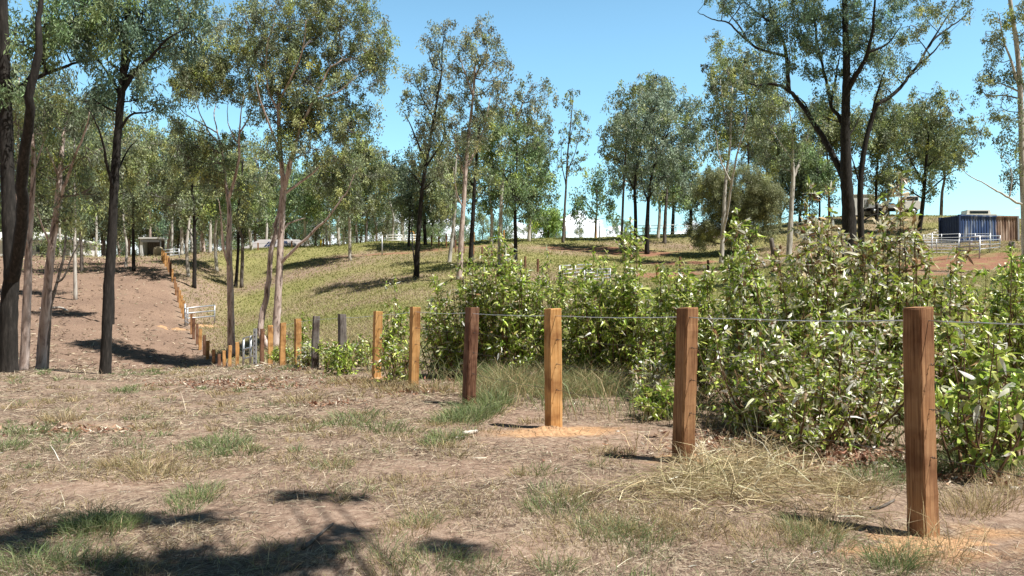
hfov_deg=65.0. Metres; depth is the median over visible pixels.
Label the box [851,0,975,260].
ironbark tree
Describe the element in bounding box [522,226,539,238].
gum tree
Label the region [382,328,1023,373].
barbed wire
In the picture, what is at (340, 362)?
leafy bush
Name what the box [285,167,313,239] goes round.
gum tree
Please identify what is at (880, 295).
leafy bush
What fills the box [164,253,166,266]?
fence post
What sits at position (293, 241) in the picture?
crest wire
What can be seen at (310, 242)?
gum tree
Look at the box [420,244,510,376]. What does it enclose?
leafy bush
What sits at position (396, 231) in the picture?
gum tree
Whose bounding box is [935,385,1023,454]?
leafy bush
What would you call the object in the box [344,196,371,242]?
gum tree
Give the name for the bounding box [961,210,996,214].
white van
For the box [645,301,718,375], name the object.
leafy bush
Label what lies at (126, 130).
gum tree
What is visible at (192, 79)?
pink gum
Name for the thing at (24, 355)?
spotted gum
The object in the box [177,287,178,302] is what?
fence post
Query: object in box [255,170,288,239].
gum tree
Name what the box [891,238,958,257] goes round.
cattle rail fence
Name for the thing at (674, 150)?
gum tree
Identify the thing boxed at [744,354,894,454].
leafy bush
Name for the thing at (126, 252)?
gum tree
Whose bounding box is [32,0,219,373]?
ironbark tree
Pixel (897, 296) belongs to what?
leafy bush
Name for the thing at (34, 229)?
shrub tree
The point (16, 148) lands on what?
gum tree
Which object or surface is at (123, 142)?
gum tree
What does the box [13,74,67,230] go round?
gum tree
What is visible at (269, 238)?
gum tree
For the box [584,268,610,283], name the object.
cattle rail fence
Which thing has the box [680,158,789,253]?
wattle tree
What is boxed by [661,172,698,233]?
gum tree
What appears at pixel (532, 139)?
gum tree
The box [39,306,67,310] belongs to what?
fallen stick
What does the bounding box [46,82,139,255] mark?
gum tree
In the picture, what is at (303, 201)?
gum tree
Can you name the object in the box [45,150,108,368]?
gum sapling
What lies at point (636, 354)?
leafy bush
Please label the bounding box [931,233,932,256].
yard post
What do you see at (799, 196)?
gum tree
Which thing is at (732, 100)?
gum tree
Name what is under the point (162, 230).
gum tree
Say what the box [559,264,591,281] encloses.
cattle rail fence
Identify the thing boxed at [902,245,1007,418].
leafy bush
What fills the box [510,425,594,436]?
soil mound
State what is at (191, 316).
fence post
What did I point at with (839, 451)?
dead leaves
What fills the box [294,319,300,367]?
fence post
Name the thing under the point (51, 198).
gum tree
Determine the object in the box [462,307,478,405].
fence post
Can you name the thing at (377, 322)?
fence post
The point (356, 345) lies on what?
leafy bush
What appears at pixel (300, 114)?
pink gum
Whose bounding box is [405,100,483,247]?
gum tree
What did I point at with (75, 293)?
gum tree
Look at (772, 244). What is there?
tree stump
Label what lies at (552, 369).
fence post
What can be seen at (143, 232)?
gum tree
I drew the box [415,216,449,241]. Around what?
gum tree
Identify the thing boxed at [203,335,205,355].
fence post
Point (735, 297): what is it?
leafy bush
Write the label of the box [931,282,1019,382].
leafy bush
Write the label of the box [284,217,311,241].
gum tree
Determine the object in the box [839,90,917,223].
gum tree
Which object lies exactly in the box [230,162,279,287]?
gum tree
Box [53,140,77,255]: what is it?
gum sapling
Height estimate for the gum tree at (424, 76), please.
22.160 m
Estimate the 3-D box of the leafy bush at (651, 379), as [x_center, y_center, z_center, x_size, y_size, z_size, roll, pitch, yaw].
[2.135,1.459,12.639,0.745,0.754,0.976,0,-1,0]
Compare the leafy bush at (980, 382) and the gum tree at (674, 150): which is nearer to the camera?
the leafy bush at (980, 382)
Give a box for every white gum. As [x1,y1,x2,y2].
[742,82,835,261]
[962,0,1023,264]
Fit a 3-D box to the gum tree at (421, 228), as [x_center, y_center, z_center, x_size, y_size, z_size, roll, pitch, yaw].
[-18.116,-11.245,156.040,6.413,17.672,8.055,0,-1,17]
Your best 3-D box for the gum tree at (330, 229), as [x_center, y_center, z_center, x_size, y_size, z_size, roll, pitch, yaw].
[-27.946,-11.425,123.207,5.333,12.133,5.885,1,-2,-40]
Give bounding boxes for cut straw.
[0,250,278,370]
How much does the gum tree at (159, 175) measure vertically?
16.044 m
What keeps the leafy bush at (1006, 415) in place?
on the ground at (80, 327)
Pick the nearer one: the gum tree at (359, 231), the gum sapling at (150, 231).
the gum sapling at (150, 231)
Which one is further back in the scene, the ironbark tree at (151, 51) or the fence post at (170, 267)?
the fence post at (170, 267)
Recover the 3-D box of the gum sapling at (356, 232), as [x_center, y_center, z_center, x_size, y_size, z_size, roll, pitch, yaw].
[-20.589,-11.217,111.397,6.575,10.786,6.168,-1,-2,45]
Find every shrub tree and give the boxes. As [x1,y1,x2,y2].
[0,216,43,255]
[33,228,67,255]
[57,217,99,257]
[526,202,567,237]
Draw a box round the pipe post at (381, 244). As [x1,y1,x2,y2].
[381,235,382,254]
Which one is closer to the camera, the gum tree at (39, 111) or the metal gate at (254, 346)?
the metal gate at (254, 346)
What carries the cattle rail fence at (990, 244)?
on the ground at (80, 327)
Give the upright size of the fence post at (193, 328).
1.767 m
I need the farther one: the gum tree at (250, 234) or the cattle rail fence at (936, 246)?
the gum tree at (250, 234)
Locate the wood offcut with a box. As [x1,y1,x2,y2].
[462,430,477,434]
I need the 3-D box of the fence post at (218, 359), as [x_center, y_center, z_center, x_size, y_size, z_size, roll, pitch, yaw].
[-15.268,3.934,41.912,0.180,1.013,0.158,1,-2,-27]
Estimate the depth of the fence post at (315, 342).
20.70 m
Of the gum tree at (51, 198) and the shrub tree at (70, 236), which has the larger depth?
the gum tree at (51, 198)
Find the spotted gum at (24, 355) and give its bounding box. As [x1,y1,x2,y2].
[12,89,70,369]
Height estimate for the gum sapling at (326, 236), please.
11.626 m
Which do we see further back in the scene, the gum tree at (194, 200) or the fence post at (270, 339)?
the gum tree at (194, 200)
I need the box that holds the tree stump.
[769,238,774,254]
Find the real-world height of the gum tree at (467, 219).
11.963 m
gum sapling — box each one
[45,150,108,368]
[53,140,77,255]
[84,130,113,256]
[127,129,171,236]
[151,138,174,251]
[169,154,192,252]
[215,142,245,250]
[249,163,295,239]
[298,171,342,244]
[344,175,380,242]
[375,164,402,239]
[555,89,591,242]
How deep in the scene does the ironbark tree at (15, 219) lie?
19.36 m
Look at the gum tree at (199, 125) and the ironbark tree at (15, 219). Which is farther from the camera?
the gum tree at (199, 125)
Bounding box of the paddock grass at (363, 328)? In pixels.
[170,214,1023,364]
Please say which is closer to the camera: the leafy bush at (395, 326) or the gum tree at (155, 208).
the leafy bush at (395, 326)
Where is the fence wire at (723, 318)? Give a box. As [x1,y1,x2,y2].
[266,312,1023,329]
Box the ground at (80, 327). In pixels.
[0,215,1023,575]
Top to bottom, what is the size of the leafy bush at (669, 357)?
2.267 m
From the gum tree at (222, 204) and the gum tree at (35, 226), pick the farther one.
the gum tree at (35, 226)
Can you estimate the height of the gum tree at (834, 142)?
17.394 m
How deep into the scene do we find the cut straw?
51.76 m
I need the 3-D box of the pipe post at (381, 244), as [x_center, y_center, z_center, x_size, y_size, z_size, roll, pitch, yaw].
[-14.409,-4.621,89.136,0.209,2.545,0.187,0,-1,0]
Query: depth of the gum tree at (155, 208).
125.87 m
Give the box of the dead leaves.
[0,365,1023,490]
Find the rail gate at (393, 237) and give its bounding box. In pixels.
[386,235,402,241]
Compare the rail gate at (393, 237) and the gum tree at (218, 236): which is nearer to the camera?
the rail gate at (393, 237)
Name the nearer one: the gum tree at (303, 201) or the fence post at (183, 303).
the fence post at (183, 303)
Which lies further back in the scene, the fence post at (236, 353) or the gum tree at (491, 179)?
the gum tree at (491, 179)
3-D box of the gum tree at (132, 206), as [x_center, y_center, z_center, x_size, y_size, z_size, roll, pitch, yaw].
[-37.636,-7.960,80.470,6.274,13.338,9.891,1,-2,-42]
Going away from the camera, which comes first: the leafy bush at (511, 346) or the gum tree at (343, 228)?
the leafy bush at (511, 346)
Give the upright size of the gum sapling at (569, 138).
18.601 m
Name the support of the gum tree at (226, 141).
on the ground at (80, 327)
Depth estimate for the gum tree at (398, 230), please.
153.15 m
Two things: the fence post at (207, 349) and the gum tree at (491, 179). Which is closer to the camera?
the fence post at (207, 349)
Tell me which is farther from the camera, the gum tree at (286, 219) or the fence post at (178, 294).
the gum tree at (286, 219)
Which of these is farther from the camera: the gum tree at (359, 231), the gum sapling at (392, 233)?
the gum tree at (359, 231)
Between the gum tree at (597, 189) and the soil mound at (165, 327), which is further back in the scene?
the gum tree at (597, 189)
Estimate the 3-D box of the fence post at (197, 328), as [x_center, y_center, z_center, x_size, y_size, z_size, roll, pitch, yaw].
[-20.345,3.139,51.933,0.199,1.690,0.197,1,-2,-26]
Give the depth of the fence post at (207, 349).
45.85 m
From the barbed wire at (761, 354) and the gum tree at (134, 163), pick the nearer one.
the barbed wire at (761, 354)
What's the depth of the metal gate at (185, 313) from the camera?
60.74 m
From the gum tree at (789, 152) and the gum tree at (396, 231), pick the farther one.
the gum tree at (396, 231)
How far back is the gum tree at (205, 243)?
154.64 m
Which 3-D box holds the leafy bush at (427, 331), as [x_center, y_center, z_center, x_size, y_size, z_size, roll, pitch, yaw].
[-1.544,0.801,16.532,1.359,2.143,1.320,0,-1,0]
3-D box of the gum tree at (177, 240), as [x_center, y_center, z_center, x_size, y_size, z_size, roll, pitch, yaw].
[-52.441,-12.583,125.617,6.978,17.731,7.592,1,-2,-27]
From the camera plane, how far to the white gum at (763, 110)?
66.05 m
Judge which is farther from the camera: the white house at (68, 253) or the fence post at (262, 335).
the white house at (68, 253)
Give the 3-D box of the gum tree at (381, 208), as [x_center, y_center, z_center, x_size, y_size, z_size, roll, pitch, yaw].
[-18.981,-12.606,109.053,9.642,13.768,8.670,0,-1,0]
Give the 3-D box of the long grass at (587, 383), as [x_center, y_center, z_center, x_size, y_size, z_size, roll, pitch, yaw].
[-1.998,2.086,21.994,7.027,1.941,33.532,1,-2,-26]
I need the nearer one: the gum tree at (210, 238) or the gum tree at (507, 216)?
the gum tree at (210, 238)
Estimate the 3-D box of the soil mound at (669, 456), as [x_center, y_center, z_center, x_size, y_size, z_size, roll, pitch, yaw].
[1.737,1.648,7.705,0.914,0.132,0.628,0,-1,0]
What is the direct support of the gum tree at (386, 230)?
on the ground at (80, 327)
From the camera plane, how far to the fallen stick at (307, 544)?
5.24 m
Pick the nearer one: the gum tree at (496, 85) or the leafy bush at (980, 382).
the leafy bush at (980, 382)
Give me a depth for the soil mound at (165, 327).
57.34 m
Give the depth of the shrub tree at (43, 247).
97.81 m
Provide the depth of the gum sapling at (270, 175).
117.78 m
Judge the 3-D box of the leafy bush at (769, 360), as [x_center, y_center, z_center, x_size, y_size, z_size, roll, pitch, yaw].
[3.009,1.019,9.529,1.811,1.522,1.749,0,-1,0]
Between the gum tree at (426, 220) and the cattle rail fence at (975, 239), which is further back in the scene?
the gum tree at (426, 220)
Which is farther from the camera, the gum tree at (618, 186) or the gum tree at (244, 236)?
the gum tree at (244, 236)
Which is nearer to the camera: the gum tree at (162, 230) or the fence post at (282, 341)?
the fence post at (282, 341)
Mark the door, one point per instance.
(866, 201)
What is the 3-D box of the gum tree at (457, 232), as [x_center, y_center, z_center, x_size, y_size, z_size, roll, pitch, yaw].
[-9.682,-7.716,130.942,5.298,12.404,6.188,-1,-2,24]
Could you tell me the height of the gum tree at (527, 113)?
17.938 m
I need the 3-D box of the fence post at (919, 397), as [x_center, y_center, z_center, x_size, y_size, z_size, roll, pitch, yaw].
[2.790,1.085,5.464,0.172,1.917,0.185,1,-2,-28]
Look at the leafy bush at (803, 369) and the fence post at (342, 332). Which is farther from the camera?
the fence post at (342, 332)
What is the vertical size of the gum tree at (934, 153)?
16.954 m
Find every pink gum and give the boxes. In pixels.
[11,59,124,368]
[161,2,264,356]
[221,0,402,349]
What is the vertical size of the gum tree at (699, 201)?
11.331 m
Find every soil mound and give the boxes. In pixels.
[158,325,189,330]
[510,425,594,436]
[658,453,712,464]
[867,532,997,553]
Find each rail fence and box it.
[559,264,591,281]
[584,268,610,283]
[637,224,688,231]
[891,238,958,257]
[905,233,959,250]
[959,236,979,253]
[960,233,988,244]
[980,235,1000,249]
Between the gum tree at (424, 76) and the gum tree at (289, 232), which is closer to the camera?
the gum tree at (424, 76)
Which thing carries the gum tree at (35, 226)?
on the ground at (80, 327)
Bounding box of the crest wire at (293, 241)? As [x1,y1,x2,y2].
[188,235,380,251]
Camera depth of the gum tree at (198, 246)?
140.18 m
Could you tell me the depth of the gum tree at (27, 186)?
122.24 m
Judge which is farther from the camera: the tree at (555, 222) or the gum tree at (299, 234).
the gum tree at (299, 234)
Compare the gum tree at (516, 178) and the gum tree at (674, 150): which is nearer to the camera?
the gum tree at (516, 178)
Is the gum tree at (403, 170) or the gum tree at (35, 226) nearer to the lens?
the gum tree at (403, 170)
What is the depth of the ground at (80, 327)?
7.63 m
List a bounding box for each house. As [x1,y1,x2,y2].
[0,232,101,255]
[244,240,307,248]
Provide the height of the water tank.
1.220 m
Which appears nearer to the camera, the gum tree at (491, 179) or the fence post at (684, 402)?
the fence post at (684, 402)
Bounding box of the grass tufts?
[0,363,1023,575]
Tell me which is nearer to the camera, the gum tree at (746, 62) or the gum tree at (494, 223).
the gum tree at (746, 62)
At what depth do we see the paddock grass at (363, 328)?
68.84 m
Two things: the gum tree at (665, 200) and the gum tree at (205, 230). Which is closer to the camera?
the gum tree at (665, 200)
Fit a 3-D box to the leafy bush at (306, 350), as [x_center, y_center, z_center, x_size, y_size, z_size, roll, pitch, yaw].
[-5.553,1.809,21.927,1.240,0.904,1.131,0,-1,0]
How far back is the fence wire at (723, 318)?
6.89 m
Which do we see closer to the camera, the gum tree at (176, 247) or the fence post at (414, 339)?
the fence post at (414, 339)
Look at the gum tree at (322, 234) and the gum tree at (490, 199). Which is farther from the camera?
the gum tree at (322, 234)
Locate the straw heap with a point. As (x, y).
(696, 471)
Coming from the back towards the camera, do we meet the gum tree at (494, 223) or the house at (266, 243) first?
the gum tree at (494, 223)
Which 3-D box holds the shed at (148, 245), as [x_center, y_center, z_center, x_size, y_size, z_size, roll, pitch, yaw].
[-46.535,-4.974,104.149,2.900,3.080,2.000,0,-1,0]
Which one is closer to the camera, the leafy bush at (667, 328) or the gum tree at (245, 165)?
the leafy bush at (667, 328)
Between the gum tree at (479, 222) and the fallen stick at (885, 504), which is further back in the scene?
the gum tree at (479, 222)
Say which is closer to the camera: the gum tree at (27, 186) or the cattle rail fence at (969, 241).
the cattle rail fence at (969, 241)
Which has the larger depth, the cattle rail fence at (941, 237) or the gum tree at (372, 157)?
the gum tree at (372, 157)
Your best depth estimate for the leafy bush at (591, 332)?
14.70 m
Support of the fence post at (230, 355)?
on the ground at (80, 327)
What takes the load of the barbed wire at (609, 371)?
attached to the fence post at (919, 397)
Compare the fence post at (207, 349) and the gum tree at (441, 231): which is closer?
the fence post at (207, 349)
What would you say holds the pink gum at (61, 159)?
on the ground at (80, 327)
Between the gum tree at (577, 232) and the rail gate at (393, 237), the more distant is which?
the gum tree at (577, 232)
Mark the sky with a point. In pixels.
(586, 46)
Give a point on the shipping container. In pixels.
(1006, 228)
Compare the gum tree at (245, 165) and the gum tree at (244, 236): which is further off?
the gum tree at (244, 236)
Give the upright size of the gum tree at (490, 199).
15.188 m
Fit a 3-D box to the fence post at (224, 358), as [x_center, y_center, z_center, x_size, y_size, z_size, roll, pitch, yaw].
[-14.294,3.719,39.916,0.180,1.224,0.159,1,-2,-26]
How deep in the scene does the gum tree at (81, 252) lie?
78.89 m
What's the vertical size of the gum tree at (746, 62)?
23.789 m
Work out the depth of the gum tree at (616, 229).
132.08 m
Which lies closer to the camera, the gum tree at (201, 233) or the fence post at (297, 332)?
the fence post at (297, 332)
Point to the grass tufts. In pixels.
(99, 520)
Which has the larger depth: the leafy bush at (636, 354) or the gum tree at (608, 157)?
the gum tree at (608, 157)
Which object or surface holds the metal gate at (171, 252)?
on the ground at (80, 327)
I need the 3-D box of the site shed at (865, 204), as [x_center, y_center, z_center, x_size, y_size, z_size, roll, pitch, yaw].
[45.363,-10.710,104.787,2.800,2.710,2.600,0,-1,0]
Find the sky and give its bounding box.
[0,0,1023,255]
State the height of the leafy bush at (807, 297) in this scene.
3.256 m
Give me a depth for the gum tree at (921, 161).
118.04 m
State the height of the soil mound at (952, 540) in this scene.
0.100 m
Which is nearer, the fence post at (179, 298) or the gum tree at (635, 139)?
the fence post at (179, 298)
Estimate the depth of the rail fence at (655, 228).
107.48 m
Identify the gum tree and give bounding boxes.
[0,62,38,231]
[0,119,42,229]
[0,144,46,231]
[10,51,71,202]
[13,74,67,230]
[13,107,77,235]
[36,131,98,237]
[38,85,105,299]
[44,128,112,272]
[45,125,99,237]
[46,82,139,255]
[78,127,110,242]
[78,128,155,323]
[79,149,154,266]
[84,109,165,255]
[84,132,136,245]
[96,136,173,271]
[116,224,137,255]
[126,149,158,255]
[127,114,171,245]
[130,120,205,276]
[136,131,179,253]
[154,118,207,246]
[154,184,214,254]
[156,193,186,253]
[160,136,229,288]
[166,235,189,253]
[175,219,208,252]
[178,131,253,271]
[184,162,217,250]
[185,171,241,252]
[188,220,212,252]
[196,199,222,251]
[205,205,232,249]
[212,133,256,243]
[213,136,275,286]
[218,217,244,249]
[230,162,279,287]
[232,160,259,244]
[233,183,276,249]
[235,165,317,239]
[236,140,277,241]
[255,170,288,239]
[257,218,274,239]
[268,151,301,239]
[279,152,330,246]
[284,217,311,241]
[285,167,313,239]
[298,196,324,244]
[300,135,401,261]
[300,163,382,245]
[301,159,334,244]
[307,204,335,245]
[310,195,347,244]
[330,171,354,243]
[337,141,405,241]
[341,217,363,243]
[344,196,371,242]
[357,159,396,240]
[368,220,381,241]
[369,214,399,241]
[376,163,405,239]
[384,146,431,240]
[386,209,411,239]
[388,146,433,245]
[393,167,458,244]
[396,17,459,277]
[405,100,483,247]
[405,192,430,241]
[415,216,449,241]
[426,147,470,262]
[433,221,449,241]
[435,11,516,279]
[439,206,469,241]
[449,122,527,243]
[449,215,477,240]
[450,102,508,270]
[466,210,494,241]
[472,103,560,265]
[478,217,498,239]
[486,204,523,239]
[487,72,559,264]
[500,119,563,241]
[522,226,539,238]
[567,162,622,236]
[574,223,585,237]
[594,69,664,248]
[597,72,706,238]
[603,76,677,248]
[605,221,620,236]
[617,219,632,234]
[635,83,704,253]
[647,155,694,243]
[652,154,705,228]
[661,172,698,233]
[694,29,768,263]
[699,43,791,170]
[738,75,799,225]
[749,115,839,222]
[750,145,840,231]
[794,84,869,217]
[796,141,840,259]
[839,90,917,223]
[882,81,992,233]
[889,101,974,215]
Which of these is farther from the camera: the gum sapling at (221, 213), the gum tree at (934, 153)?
the gum sapling at (221, 213)
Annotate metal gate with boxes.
[163,248,179,257]
[184,304,214,325]
[242,329,256,364]
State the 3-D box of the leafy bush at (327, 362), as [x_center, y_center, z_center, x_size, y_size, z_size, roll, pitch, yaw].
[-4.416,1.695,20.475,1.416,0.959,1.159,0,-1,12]
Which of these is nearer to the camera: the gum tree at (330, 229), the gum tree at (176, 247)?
the gum tree at (330, 229)
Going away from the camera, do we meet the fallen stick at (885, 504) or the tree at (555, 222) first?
the fallen stick at (885, 504)
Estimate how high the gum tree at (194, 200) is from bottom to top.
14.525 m
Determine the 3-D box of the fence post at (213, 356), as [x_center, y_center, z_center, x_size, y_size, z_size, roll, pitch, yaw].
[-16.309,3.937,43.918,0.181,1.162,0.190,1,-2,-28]
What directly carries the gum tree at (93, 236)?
on the ground at (80, 327)
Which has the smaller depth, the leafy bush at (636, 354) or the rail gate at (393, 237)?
the leafy bush at (636, 354)
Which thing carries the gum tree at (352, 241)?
on the ground at (80, 327)
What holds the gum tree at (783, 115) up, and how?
on the ground at (80, 327)
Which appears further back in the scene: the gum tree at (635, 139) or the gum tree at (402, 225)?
the gum tree at (402, 225)
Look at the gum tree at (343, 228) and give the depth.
126.18 m
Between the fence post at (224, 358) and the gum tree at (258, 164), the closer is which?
the fence post at (224, 358)
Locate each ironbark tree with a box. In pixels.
[0,0,148,372]
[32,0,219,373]
[698,0,918,275]
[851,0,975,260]
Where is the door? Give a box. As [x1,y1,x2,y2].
[865,199,870,214]
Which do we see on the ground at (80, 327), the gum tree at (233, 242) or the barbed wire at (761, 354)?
the gum tree at (233, 242)
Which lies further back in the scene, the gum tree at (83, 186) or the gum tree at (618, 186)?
the gum tree at (83, 186)
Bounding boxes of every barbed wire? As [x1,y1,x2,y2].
[379,342,1023,423]
[379,357,1023,476]
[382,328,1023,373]
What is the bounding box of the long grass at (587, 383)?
[247,324,1012,458]
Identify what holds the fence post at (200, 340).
on the ground at (80, 327)
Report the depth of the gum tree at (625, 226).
128.21 m
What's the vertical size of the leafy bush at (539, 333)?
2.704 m
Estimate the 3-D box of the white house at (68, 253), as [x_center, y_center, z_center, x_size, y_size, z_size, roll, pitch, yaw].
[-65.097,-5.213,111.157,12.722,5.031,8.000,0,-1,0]
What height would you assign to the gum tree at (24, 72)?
19.578 m
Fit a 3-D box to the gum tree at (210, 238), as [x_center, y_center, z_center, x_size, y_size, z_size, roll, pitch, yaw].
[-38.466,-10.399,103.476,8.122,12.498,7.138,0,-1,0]
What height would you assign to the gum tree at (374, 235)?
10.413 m
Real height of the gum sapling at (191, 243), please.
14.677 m
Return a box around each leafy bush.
[264,346,302,364]
[286,311,319,357]
[287,340,328,367]
[311,338,368,369]
[323,339,359,375]
[351,333,372,366]
[363,273,419,370]
[368,333,428,382]
[403,275,463,375]
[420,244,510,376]
[462,226,566,378]
[510,245,585,374]
[539,246,658,380]
[599,216,695,384]
[626,357,670,400]
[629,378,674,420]
[640,262,737,399]
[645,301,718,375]
[690,207,798,408]
[697,312,868,432]
[733,176,902,401]
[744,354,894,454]
[773,305,956,445]
[809,257,933,351]
[822,169,973,423]
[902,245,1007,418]
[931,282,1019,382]
[934,311,1023,482]
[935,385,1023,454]
[938,369,1023,468]
[940,242,1023,397]
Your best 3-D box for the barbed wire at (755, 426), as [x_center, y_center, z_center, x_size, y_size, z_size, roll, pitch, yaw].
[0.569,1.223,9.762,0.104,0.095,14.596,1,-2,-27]
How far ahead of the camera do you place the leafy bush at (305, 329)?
26.95 m
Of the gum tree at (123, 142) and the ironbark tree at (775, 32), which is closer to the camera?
the ironbark tree at (775, 32)
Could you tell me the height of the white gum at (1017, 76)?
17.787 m
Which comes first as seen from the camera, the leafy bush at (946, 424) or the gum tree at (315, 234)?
the leafy bush at (946, 424)
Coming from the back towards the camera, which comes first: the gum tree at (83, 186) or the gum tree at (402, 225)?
the gum tree at (83, 186)
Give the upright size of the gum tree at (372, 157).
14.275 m
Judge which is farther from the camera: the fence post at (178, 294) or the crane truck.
the crane truck
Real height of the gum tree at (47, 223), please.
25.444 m
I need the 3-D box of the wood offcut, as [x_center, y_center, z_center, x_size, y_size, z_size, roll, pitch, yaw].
[-0.492,1.693,9.420,0.213,0.058,0.063,1,-2,-44]
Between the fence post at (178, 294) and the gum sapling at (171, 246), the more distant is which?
the gum sapling at (171, 246)
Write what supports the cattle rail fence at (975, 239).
on the ground at (80, 327)
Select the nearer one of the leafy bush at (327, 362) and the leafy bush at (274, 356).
the leafy bush at (327, 362)
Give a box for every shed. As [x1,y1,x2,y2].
[138,237,166,255]
[854,194,873,215]
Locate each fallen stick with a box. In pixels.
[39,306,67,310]
[301,523,333,549]
[869,499,894,509]
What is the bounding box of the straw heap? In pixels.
[554,413,996,565]
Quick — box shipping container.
[938,214,1019,242]
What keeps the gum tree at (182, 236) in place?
on the ground at (80, 327)
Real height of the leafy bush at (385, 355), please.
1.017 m
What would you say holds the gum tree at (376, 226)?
on the ground at (80, 327)
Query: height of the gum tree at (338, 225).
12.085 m
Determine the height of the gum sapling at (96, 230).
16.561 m
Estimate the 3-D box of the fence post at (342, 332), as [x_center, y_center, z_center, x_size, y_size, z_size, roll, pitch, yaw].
[-3.926,1.460,18.572,0.193,1.724,0.187,1,-2,-28]
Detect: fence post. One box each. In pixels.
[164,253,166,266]
[169,262,171,275]
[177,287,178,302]
[179,290,180,307]
[182,301,184,318]
[190,314,192,333]
[192,318,194,338]
[196,324,198,344]
[198,329,201,349]
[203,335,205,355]
[206,341,209,359]
[212,349,214,363]
[217,354,220,365]
[222,351,225,366]
[228,345,231,366]
[235,342,238,365]
[260,329,264,364]
[267,325,272,364]
[279,323,285,365]
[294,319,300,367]
[311,316,319,369]
[338,314,346,370]
[372,311,382,377]
[408,307,420,385]
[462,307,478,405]
[544,308,562,426]
[672,307,697,462]
[902,307,939,536]
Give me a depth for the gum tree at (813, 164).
61.88 m
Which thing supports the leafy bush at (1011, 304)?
on the ground at (80, 327)
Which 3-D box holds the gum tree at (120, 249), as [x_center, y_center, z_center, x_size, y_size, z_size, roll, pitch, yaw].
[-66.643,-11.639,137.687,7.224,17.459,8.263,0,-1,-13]
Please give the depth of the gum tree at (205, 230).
121.20 m
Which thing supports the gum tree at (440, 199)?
on the ground at (80, 327)
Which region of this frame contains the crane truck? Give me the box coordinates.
[864,192,920,215]
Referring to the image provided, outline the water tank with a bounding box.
[153,246,163,255]

